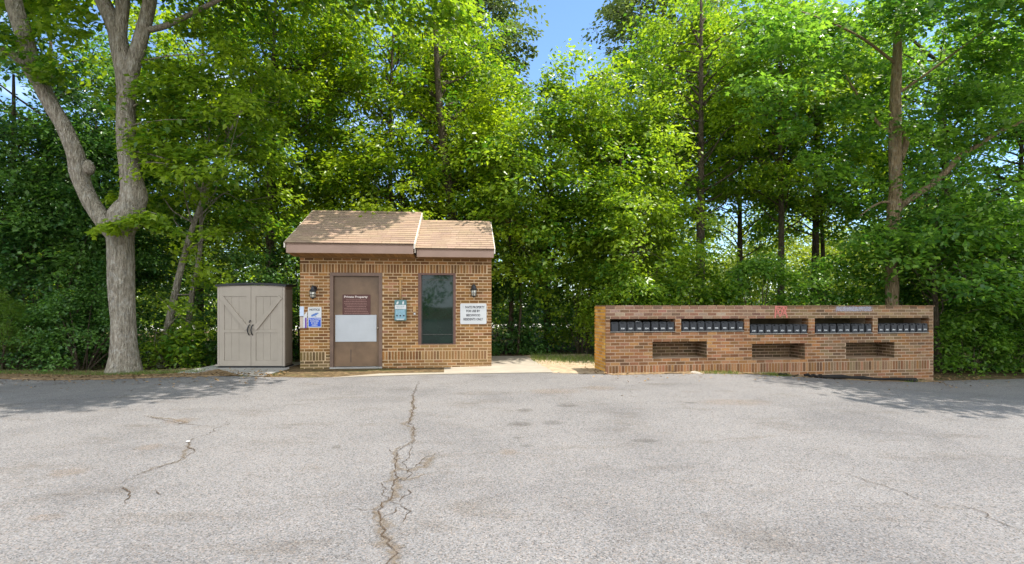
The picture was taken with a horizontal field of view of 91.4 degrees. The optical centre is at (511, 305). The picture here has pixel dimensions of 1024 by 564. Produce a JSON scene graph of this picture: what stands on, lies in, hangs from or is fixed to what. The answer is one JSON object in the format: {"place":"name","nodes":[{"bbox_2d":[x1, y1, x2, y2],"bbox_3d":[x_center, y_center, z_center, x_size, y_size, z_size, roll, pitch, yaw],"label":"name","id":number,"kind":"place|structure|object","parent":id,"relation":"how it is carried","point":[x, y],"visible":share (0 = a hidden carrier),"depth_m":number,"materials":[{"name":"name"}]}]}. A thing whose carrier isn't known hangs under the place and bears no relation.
{"place":"outdoors","nodes":[
{"label":"outdoors","id":0,"kind":"place"},
{"bbox_2d":[0,368,238,379],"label":"soil","id":1,"kind":"structure","parent":0,"point":[16,377],"depth_m":10.48,"materials":[{"name":"brown soil"}]},
{"bbox_2d":[0,366,208,374],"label":"grass","id":2,"kind":"structure","parent":1,"relation":"on","point":[82,372],"depth_m":10.98,"materials":[{"name":"green plant"}]},
{"bbox_2d":[178,362,299,375],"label":"pavement","id":3,"kind":"structure","parent":0,"point":[263,370],"depth_m":10.81,"materials":[{"name":"grey concrete"}]},
{"bbox_2d":[215,283,295,367],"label":"storage shed","id":4,"kind":"structure","parent":3,"relation":"on","point":[254,325],"depth_m":11.29,"materials":[{"name":"beige plastic"}]},
{"bbox_2d":[219,286,250,365],"bbox_3d":[-6.251,0.458,11.282,0.709,1.810,0.095,0,0,0],"label":"door","id":5,"kind":"structure","parent":4,"relation":"in","point":[234,301],"depth_m":11.29,"materials":[{"name":"beige plastic"}]},
{"bbox_2d":[250,286,281,365],"bbox_3d":[-5.537,0.458,11.282,0.704,1.810,0.095,0,0,0],"label":"door","id":6,"kind":"structure","parent":4,"relation":"in","point":[266,301],"depth_m":11.29,"materials":[{"name":"beige plastic"}]},
{"bbox_2d":[342,356,558,376],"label":"pavement","id":7,"kind":"structure","parent":0,"point":[510,364],"depth_m":10.96,"materials":[{"name":"concrete"}]},
{"bbox_2d":[284,210,494,368],"bbox_3d":[-2.789,-0.384,12.780,4.498,4.035,4.024,0,0,-6],"label":"brick hut","id":8,"kind":"object","parent":7,"relation":"on","point":[440,267],"visible":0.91,"depth_m":11.31,"materials":[{"name":"brown brick"}]},
{"bbox_2d":[300,306,306,327],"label":"posted papers","id":9,"kind":"object","parent":8,"relation":"attached to","point":[303,322],"visible":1,"depth_m":11.10,"materials":[{"name":"white paper"}]},
{"bbox_2d":[309,285,316,298],"bbox_3d":[-4.387,-0.296,11.029,0.156,0.315,0.203,0,0,-6],"label":"wall lantern","id":10,"kind":"object","parent":8,"relation":"attached to","point":[312,290],"depth_m":10.96,"materials":[{"name":"black metal"}]},
{"bbox_2d":[308,307,320,327],"bbox_3d":[-4.389,0.262,11.122,0.291,0.457,0.009,0,0,-5],"label":"notice sign","id":11,"kind":"object","parent":8,"relation":"attached to","point":[314,317],"visible":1,"depth_m":11.12,"materials":[{"name":"white"}]},
{"bbox_2d":[334,276,378,366],"bbox_3d":[-3.493,0.356,11.251,0.992,2.027,0.112,0,0,-5],"label":"door","id":12,"kind":"structure","parent":8,"relation":"in","point":[345,353],"depth_m":11.26,"materials":[{"name":"brown paint"}]},
{"bbox_2d":[335,315,376,341],"bbox_3d":[-3.510,0.513,11.253,0.903,0.600,0.009,0,0,-6],"label":"blank sheet","id":13,"kind":"object","parent":12,"relation":"attached to","point":[355,328],"visible":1,"depth_m":11.25,"materials":[{"name":"white paper"}]},
{"bbox_2d":[342,295,370,314],"bbox_3d":[-3.500,-0.005,11.257,0.615,0.484,0.008,0,0,-5],"label":"property sign","id":14,"kind":"object","parent":12,"relation":"attached to","point":[356,304],"visible":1,"depth_m":11.25,"materials":[{"name":"red metal"}]},
{"bbox_2d":[395,300,406,320],"bbox_3d":[-2.509,0.108,11.263,0.261,0.464,0.094,0,0,-6],"label":"teal wall box","id":15,"kind":"object","parent":8,"relation":"attached to","point":[400,310],"visible":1,"depth_m":11.22,"materials":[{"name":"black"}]},
{"bbox_2d":[418,273,455,344],"bbox_3d":[-1.713,0.076,11.453,0.848,1.625,0.152,0,0,-6],"label":"window","id":16,"kind":"structure","parent":8,"relation":"in","point":[436,291],"depth_m":11.43,"materials":[{"name":"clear glass"}]},
{"bbox_2d":[460,304,486,323],"bbox_3d":[-0.884,0.190,11.460,0.600,0.471,0.009,0,0,-5],"label":"property sign","id":17,"kind":"object","parent":8,"relation":"attached to","point":[473,313],"visible":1,"depth_m":11.46,"materials":[{"name":"white"}]},
{"bbox_2d":[470,284,476,297],"bbox_3d":[-0.868,-0.339,11.368,0.156,0.315,0.203,0,0,-5],"label":"wall lantern","id":18,"kind":"object","parent":8,"relation":"attached to","point":[473,289],"depth_m":11.31,"materials":[{"name":"black metal"}]},
{"bbox_2d":[0,0,1020,306],"label":"sky","id":19,"kind":"structure","parent":0,"point":[566,19],"materials":[{"name":"blue"}]},
{"bbox_2d":[0,373,1023,563],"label":"road","id":20,"kind":"structure","parent":0,"point":[545,468],"depth_m":4.39,"materials":[{"name":"grey asphalt"}]},
{"bbox_2d":[0,366,1015,395],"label":"leaf litter","id":21,"kind":"object","parent":20,"relation":"on","point":[103,375],"visible":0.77,"depth_m":10.37,"materials":[{"name":"brown plant"}]},
{"bbox_2d":[0,310,1023,380],"bbox_3d":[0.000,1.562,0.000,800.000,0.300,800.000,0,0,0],"label":"ground","id":22,"kind":"structure","parent":0,"point":[295,371],"depth_m":11.98,"materials":[{"name":"plant"}]},
{"bbox_2d":[0,284,32,369],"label":"juniper bush","id":23,"kind":"object","parent":22,"relation":"on","point":[13,310],"visible":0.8,"depth_m":11.67,"materials":[{"name":"green plant"}]},
{"bbox_2d":[0,294,81,369],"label":"holly bush","id":24,"kind":"object","parent":22,"relation":"on","point":[17,353],"visible":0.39,"depth_m":11.98,"materials":[{"name":"green plant"}]},
{"bbox_2d":[0,170,154,369],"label":"holly bush","id":25,"kind":"object","parent":22,"relation":"on","point":[69,221],"visible":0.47,"depth_m":12.59,"materials":[{"name":"green plant"}]},
{"bbox_2d":[0,278,155,372],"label":"holly bush","id":26,"kind":"object","parent":22,"relation":"on","point":[60,316],"visible":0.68,"depth_m":11.71,"materials":[{"name":"green plant"}]},
{"bbox_2d":[0,74,164,361],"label":"cedar tree","id":27,"kind":"object","parent":22,"relation":"on","point":[5,148],"visible":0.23,"depth_m":13.04,"materials":[{"name":"green plant"}]},
{"bbox_2d":[0,2,210,351],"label":"gum tree","id":28,"kind":"object","parent":22,"relation":"on","point":[74,96],"visible":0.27,"depth_m":14.23,"materials":[{"name":"green plant"}]},
{"bbox_2d":[0,95,212,358],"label":"cedar tree","id":29,"kind":"object","parent":22,"relation":"on","point":[93,145],"visible":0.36,"depth_m":13.35,"materials":[{"name":"green plant"}]},
{"bbox_2d":[42,196,177,360],"bbox_3d":[-10.748,-0.740,13.582,3.580,4.749,2.523,0,0,0],"label":"holly bush","id":30,"kind":"object","parent":22,"relation":"on","point":[148,257],"visible":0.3,"depth_m":13.43,"materials":[{"name":"green plant"}]},
{"bbox_2d":[139,323,215,370],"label":"shrub","id":31,"kind":"object","parent":22,"relation":"on","point":[198,350],"visible":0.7,"depth_m":11.95,"materials":[{"name":"green plant"}]},
{"bbox_2d":[71,0,311,341],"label":"maple tree","id":32,"kind":"object","parent":22,"relation":"on","point":[160,35],"visible":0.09,"depth_m":16.90,"materials":[{"name":"green plant"}]},
{"bbox_2d":[90,72,298,364],"bbox_3d":[-7.722,-2.108,12.682,4.541,7.775,4.267,0,0,-32],"label":"maple sapling","id":33,"kind":"object","parent":22,"relation":"on","point":[195,197],"visible":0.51,"depth_m":12.28,"materials":[{"name":"green plant"}]},
{"bbox_2d":[89,46,320,367],"bbox_3d":[-7.337,-2.336,12.728,5.171,8.352,4.632,0,0,21],"label":"maple sapling","id":34,"kind":"object","parent":22,"relation":"on","point":[257,142],"visible":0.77,"depth_m":12.04,"materials":[{"name":"green plant"}]},
{"bbox_2d":[160,242,299,365],"bbox_3d":[-7.342,0.099,13.169,4.014,3.578,2.338,0,0,0],"label":"shrub","id":35,"kind":"object","parent":22,"relation":"on","point":[240,260],"visible":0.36,"depth_m":13.00,"materials":[{"name":"green plant"}]},
{"bbox_2d":[0,0,499,373],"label":"maple tree","id":36,"kind":"object","parent":22,"relation":"on","point":[120,220],"visible":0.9,"depth_m":11.16,"materials":[{"name":"green plant"}]},
{"bbox_2d":[148,0,381,280],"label":"maple tree","id":37,"kind":"object","parent":22,"relation":"on","point":[302,62],"visible":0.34,"depth_m":15.26,"materials":[{"name":"green plant"}]},
{"bbox_2d":[259,227,299,359],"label":"shrub","id":38,"kind":"object","parent":22,"relation":"on","point":[286,258],"visible":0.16,"depth_m":13.75,"materials":[{"name":"green plant"}]},
{"bbox_2d":[205,0,450,275],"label":"maple tree","id":39,"kind":"object","parent":22,"relation":"on","point":[360,74],"visible":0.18,"depth_m":16.30,"materials":[{"name":"green plant"}]},
{"bbox_2d":[265,0,495,225],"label":"maple tree","id":40,"kind":"object","parent":22,"relation":"on","point":[414,54],"visible":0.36,"depth_m":15.52,"materials":[{"name":"green plant"}]},
{"bbox_2d":[291,117,506,275],"bbox_3d":[-3.746,-2.091,16.076,6.136,7.505,7.290,0,0,-31],"label":"maple tree","id":41,"kind":"object","parent":22,"relation":"on","point":[372,193],"visible":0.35,"depth_m":14.53,"materials":[{"name":"green plant"}]},
{"bbox_2d":[343,3,535,234],"bbox_3d":[-2.178,-4.933,17.186,6.250,13.176,7.157,0,0,0],"label":"tulip tree","id":42,"kind":"object","parent":22,"relation":"on","point":[439,93],"visible":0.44,"depth_m":15.71,"materials":[{"name":"green plant"}]},
{"bbox_2d":[407,0,548,214],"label":"hickory tree","id":43,"kind":"object","parent":22,"relation":"on","point":[495,7],"visible":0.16,"depth_m":21.67,"materials":[{"name":"green plant"}]},
{"bbox_2d":[1,246,993,351],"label":"undergrowth","id":44,"kind":"object","parent":22,"relation":"on","point":[505,311],"visible":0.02,"depth_m":18.82,"materials":[{"name":"green plant"}]},
{"bbox_2d":[0,161,1007,325],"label":"wood","id":45,"kind":"object","parent":22,"relation":"on","point":[804,252],"visible":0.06,"depth_m":27.89,"materials":[{"name":"green plant"}]},
{"bbox_2d":[439,119,580,352],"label":"maple tree","id":46,"kind":"object","parent":22,"relation":"on","point":[510,268],"visible":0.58,"depth_m":13.84,"materials":[{"name":"green plant"}]},
{"bbox_2d":[478,217,550,354],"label":"withered sapling","id":47,"kind":"object","parent":22,"relation":"on","point":[519,328],"visible":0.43,"depth_m":14.26,"materials":[{"name":"green plant"}]},
{"bbox_2d":[491,274,551,355],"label":"shrub","id":48,"kind":"object","parent":22,"relation":"on","point":[498,296],"visible":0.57,"depth_m":14.46,"materials":[{"name":"green plant"}]},
{"bbox_2d":[497,281,580,354],"bbox_3d":[0.822,0.415,15.044,2.619,2.628,2.118,0,0,0],"label":"shrub","id":49,"kind":"object","parent":22,"relation":"on","point":[528,319],"visible":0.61,"depth_m":14.69,"materials":[{"name":"green plant"}]},
{"bbox_2d":[428,38,668,349],"bbox_3d":[1.105,-2.956,15.902,7.593,9.347,7.971,0,0,0],"label":"maple tree","id":50,"kind":"object","parent":22,"relation":"on","point":[564,96],"visible":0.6,"depth_m":14.12,"materials":[{"name":"green plant"}]},
{"bbox_2d":[536,253,621,353],"bbox_3d":[2.038,-0.035,14.481,2.650,3.041,1.969,0,0,0],"label":"shrub","id":51,"kind":"object","parent":22,"relation":"on","point":[578,298],"visible":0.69,"depth_m":14.35,"materials":[{"name":"green plant"}]},
{"bbox_2d":[527,59,718,304],"bbox_3d":[3.313,-3.038,15.973,5.956,9.511,5.579,0,0,0],"label":"maple tree","id":52,"kind":"object","parent":22,"relation":"on","point":[665,130],"visible":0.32,"depth_m":15.19,"materials":[{"name":"green plant"}]},
{"bbox_2d":[572,261,680,354],"bbox_3d":[3.170,0.178,13.190,3.134,2.728,2.124,0,0,0],"label":"shrub","id":53,"kind":"object","parent":22,"relation":"on","point":[644,289],"visible":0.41,"depth_m":12.96,"materials":[{"name":"green plant"}]},
{"bbox_2d":[543,150,741,328],"bbox_3d":[3.476,-1.286,14.126,5.254,5.819,4.575,0,0,0],"label":"maple tree","id":54,"kind":"object","parent":22,"relation":"on","point":[663,227],"visible":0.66,"depth_m":13.48,"materials":[{"name":"green plant"}]},
{"bbox_2d":[580,0,740,296],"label":"hickory tree","id":55,"kind":"object","parent":22,"relation":"on","point":[612,12],"visible":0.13,"depth_m":22.16,"materials":[{"name":"green plant"}]},
{"bbox_2d":[661,252,747,304],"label":"shrub","id":56,"kind":"object","parent":22,"relation":"on","point":[708,275],"visible":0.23,"depth_m":13.40,"materials":[{"name":"green plant"}]},
{"bbox_2d":[604,0,829,303],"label":"pine tree","id":57,"kind":"object","parent":22,"relation":"on","point":[705,27],"visible":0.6,"depth_m":16.48,"materials":[{"name":"green plant"}]},
{"bbox_2d":[646,0,843,299],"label":"maple tree","id":58,"kind":"object","parent":22,"relation":"on","point":[739,241],"visible":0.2,"depth_m":19.68,"materials":[{"name":"green plant"}]},
{"bbox_2d":[594,305,934,379],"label":"brick wall","id":59,"kind":"structure","parent":22,"relation":"on","point":[874,353],"depth_m":10.86,"materials":[{"name":"brick"}]},
{"bbox_2d":[610,322,617,331],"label":"mailbox","id":60,"kind":"object","parent":59,"relation":"on","point":[613,326],"visible":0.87,"depth_m":10.23,"materials":[{"name":"black plastic"}]},
{"bbox_2d":[612,321,625,331],"bbox_3d":[2.242,0.435,10.489,0.164,0.202,0.500,0,0,-8],"label":"mailbox","id":61,"kind":"object","parent":59,"relation":"on","point":[621,326],"visible":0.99,"depth_m":10.26,"materials":[{"name":"black metal"}]},
{"bbox_2d":[620,321,633,331],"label":"mailbox","id":62,"kind":"object","parent":59,"relation":"on","point":[629,326],"visible":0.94,"depth_m":10.28,"materials":[{"name":"black plastic"}]},
{"bbox_2d":[627,321,641,330],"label":"mailbox","id":63,"kind":"object","parent":59,"relation":"on","point":[637,326],"visible":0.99,"depth_m":10.31,"materials":[{"name":"black plastic"}]},
{"bbox_2d":[634,321,649,330],"bbox_3d":[2.744,0.437,10.569,0.164,0.198,0.500,0,0,-10],"label":"mailbox","id":64,"kind":"object","parent":59,"relation":"on","point":[645,326],"visible":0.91,"depth_m":10.34,"materials":[{"name":"black metal"}]},
{"bbox_2d":[642,321,658,330],"bbox_3d":[2.930,0.435,10.588,0.164,0.200,0.500,0,0,-9],"label":"mailbox","id":65,"kind":"object","parent":59,"relation":"on","point":[654,326],"visible":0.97,"depth_m":10.36,"materials":[{"name":"black metal"}]},
{"bbox_2d":[652,321,665,330],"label":"mailbox","id":66,"kind":"object","parent":59,"relation":"on","point":[662,326],"visible":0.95,"depth_m":10.39,"materials":[{"name":"black metal"}]},
{"bbox_2d":[659,321,673,330],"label":"mailbox","id":67,"kind":"object","parent":59,"relation":"on","point":[669,326],"visible":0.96,"depth_m":10.42,"materials":[{"name":"black metal"}]},
{"bbox_2d":[681,321,688,330],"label":"mailbox","id":68,"kind":"object","parent":59,"relation":"on","point":[684,325],"visible":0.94,"depth_m":10.47,"materials":[{"name":"black metal"}]},
{"bbox_2d":[688,321,696,330],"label":"mailbox","id":69,"kind":"object","parent":59,"relation":"on","point":[692,326],"visible":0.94,"depth_m":10.49,"materials":[{"name":"black plastic"}]},
{"bbox_2d":[689,321,703,330],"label":"mailbox","id":70,"kind":"object","parent":59,"relation":"on","point":[700,325],"visible":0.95,"depth_m":10.51,"materials":[{"name":"black metal"}]},
{"bbox_2d":[704,321,711,330],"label":"mailbox","id":71,"kind":"object","parent":59,"relation":"on","point":[707,325],"visible":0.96,"depth_m":10.54,"materials":[{"name":"black plastic"}]},
{"bbox_2d":[712,321,719,330],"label":"mailbox","id":72,"kind":"object","parent":59,"relation":"on","point":[715,326],"visible":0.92,"depth_m":10.57,"materials":[{"name":"black plastic"}]},
{"bbox_2d":[715,321,727,330],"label":"mailbox","id":73,"kind":"object","parent":59,"relation":"on","point":[723,325],"visible":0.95,"depth_m":10.60,"materials":[{"name":"black plastic"}]},
{"bbox_2d":[727,321,734,330],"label":"mailbox","id":74,"kind":"object","parent":59,"relation":"on","point":[731,325],"visible":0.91,"depth_m":10.62,"materials":[{"name":"black plastic"}]},
{"bbox_2d":[734,321,742,330],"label":"mailbox","id":75,"kind":"object","parent":59,"relation":"on","point":[738,325],"visible":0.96,"depth_m":10.65,"materials":[{"name":"black plastic"}]},
{"bbox_2d":[749,324,756,333],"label":"mailbox","id":76,"kind":"object","parent":59,"relation":"on","point":[753,328],"visible":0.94,"depth_m":10.70,"materials":[{"name":"black plastic"}]},
{"bbox_2d":[756,324,763,333],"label":"mailbox","id":77,"kind":"object","parent":59,"relation":"on","point":[760,328],"visible":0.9,"depth_m":10.72,"materials":[{"name":"black plastic"}]},
{"bbox_2d":[763,324,770,333],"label":"mailbox","id":78,"kind":"object","parent":59,"relation":"on","point":[767,328],"visible":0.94,"depth_m":10.74,"materials":[{"name":"black plastic"}]},
{"bbox_2d":[785,324,792,332],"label":"mailbox","id":79,"kind":"object","parent":59,"relation":"on","point":[788,328],"visible":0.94,"depth_m":10.82,"materials":[{"name":"black plastic"}]},
{"bbox_2d":[792,324,799,332],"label":"mailbox","id":80,"kind":"object","parent":59,"relation":"on","point":[796,328],"visible":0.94,"depth_m":10.85,"materials":[{"name":"black metal"}]},
{"bbox_2d":[815,323,828,332],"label":"mailbox","id":81,"kind":"object","parent":59,"relation":"on","point":[825,328],"visible":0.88,"depth_m":10.94,"materials":[{"name":"black plastic"}]},
{"bbox_2d":[817,323,835,332],"bbox_3d":[7.007,0.504,11.201,0.164,0.199,0.500,0,0,-9],"label":"mailbox","id":82,"kind":"object","parent":59,"relation":"on","point":[832,328],"visible":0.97,"depth_m":10.97,"materials":[{"name":"black plastic"}]},
{"bbox_2d":[822,323,842,332],"bbox_3d":[7.186,0.505,11.226,0.164,0.197,0.500,0,0,-11],"label":"mailbox","id":83,"kind":"object","parent":59,"relation":"on","point":[839,328],"visible":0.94,"depth_m":11.00,"materials":[{"name":"black metal"}]},
{"bbox_2d":[828,323,849,332],"bbox_3d":[7.362,0.502,11.257,0.164,0.201,0.500,0,0,-8],"label":"mailbox","id":84,"kind":"object","parent":59,"relation":"on","point":[846,328],"visible":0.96,"depth_m":11.03,"materials":[{"name":"black metal"}]},
{"bbox_2d":[841,323,857,332],"bbox_3d":[7.544,0.504,11.277,0.164,0.198,0.500,0,0,-8],"label":"mailbox","id":85,"kind":"object","parent":59,"relation":"on","point":[853,328],"visible":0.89,"depth_m":11.05,"materials":[{"name":"black metal"}]},
{"bbox_2d":[854,323,870,332],"bbox_3d":[7.881,0.504,11.333,0.164,0.199,0.500,0,0,-11],"label":"mailbox","id":86,"kind":"object","parent":59,"relation":"on","point":[867,328],"visible":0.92,"depth_m":11.11,"materials":[{"name":"black metal"}]},
{"bbox_2d":[716,245,819,304],"bbox_3d":[6.766,0.044,13.594,3.147,3.372,2.407,0,0,0],"label":"shrub","id":87,"kind":"object","parent":22,"relation":"on","point":[748,268],"visible":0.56,"depth_m":13.53,"materials":[{"name":"green plant"}]},
{"bbox_2d":[667,0,920,304],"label":"maple tree","id":88,"kind":"object","parent":22,"relation":"on","point":[780,151],"visible":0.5,"depth_m":16.00,"materials":[{"name":"green plant"}]},
{"bbox_2d":[735,34,911,301],"bbox_3d":[11.521,-4.107,19.223,6.329,12.257,5.296,0,0,0],"label":"oak tree","id":89,"kind":"object","parent":22,"relation":"on","point":[855,227],"visible":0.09,"depth_m":19.19,"materials":[{"name":"green plant"}]},
{"bbox_2d":[774,253,884,304],"bbox_3d":[9.017,0.211,14.138,3.466,3.370,2.282,0,0,0],"label":"shrub","id":90,"kind":"object","parent":22,"relation":"on","point":[813,283],"visible":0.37,"depth_m":13.96,"materials":[{"name":"green plant"}]},
{"bbox_2d":[709,0,951,304],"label":"oak tree","id":91,"kind":"object","parent":22,"relation":"on","point":[815,242],"visible":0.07,"depth_m":18.89,"materials":[{"name":"green plant"}]},
{"bbox_2d":[724,0,1023,304],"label":"oak tree","id":92,"kind":"object","parent":22,"relation":"on","point":[784,27],"visible":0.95,"depth_m":12.34,"materials":[{"name":"green plant"}]},
{"bbox_2d":[805,0,1023,356],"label":"oak tree","id":93,"kind":"object","parent":22,"relation":"on","point":[918,47],"visible":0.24,"depth_m":16.44,"materials":[{"name":"green plant"}]},
{"bbox_2d":[824,133,1023,371],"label":"dogwood tree","id":94,"kind":"object","parent":22,"relation":"on","point":[956,214],"visible":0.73,"depth_m":12.22,"materials":[{"name":"green plant"}]},
{"bbox_2d":[870,267,979,368],"bbox_3d":[11.763,0.311,14.319,3.141,3.194,2.439,0,0,0],"label":"shrub","id":95,"kind":"object","parent":22,"relation":"on","point":[902,289],"visible":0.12,"depth_m":14.08,"materials":[{"name":"green plant"}]},
{"bbox_2d":[861,180,1023,372],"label":"dogwood tree","id":96,"kind":"object","parent":22,"relation":"on","point":[1018,207],"visible":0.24,"depth_m":13.07,"materials":[{"name":"green plant"}]},
{"bbox_2d":[883,15,1023,357],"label":"oak tree","id":97,"kind":"object","parent":22,"relation":"on","point":[1016,146],"visible":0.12,"depth_m":16.71,"materials":[{"name":"green plant"}]},
{"bbox_2d":[933,306,1023,376],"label":"shrub","id":98,"kind":"object","parent":22,"relation":"on","point":[966,324],"visible":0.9,"depth_m":12.48,"materials":[{"name":"green plant"}]},
{"bbox_2d":[970,297,1023,371],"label":"shrub","id":99,"kind":"object","parent":22,"relation":"on","point":[1019,364],"visible":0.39,"depth_m":12.76,"materials":[{"name":"green plant"}]},
{"bbox_2d":[524,354,614,373],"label":"soil","id":100,"kind":"structure","parent":0,"point":[565,367],"depth_m":11.28,"materials":[{"name":"beige soil"}]},
{"bbox_2d":[530,352,594,365],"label":"grass","id":101,"kind":"structure","parent":100,"relation":"on","point":[560,357],"depth_m":12.64,"materials":[{"name":"green plant"}]},
{"bbox_2d":[611,371,940,381],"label":"soil","id":102,"kind":"structure","parent":0,"point":[681,372],"depth_m":10.44,"materials":[{"name":"brown soil"}]},
{"bbox_2d":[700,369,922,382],"bbox_3d":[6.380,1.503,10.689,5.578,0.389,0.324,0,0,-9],"label":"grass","id":103,"kind":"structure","parent":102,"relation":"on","point":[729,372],"depth_m":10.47,"materials":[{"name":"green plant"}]},
{"bbox_2d":[819,374,917,381],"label":"fallen branch","id":104,"kind":"object","parent":102,"relation":"on","point":[839,376],"visible":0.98,"depth_m":10.86,"materials":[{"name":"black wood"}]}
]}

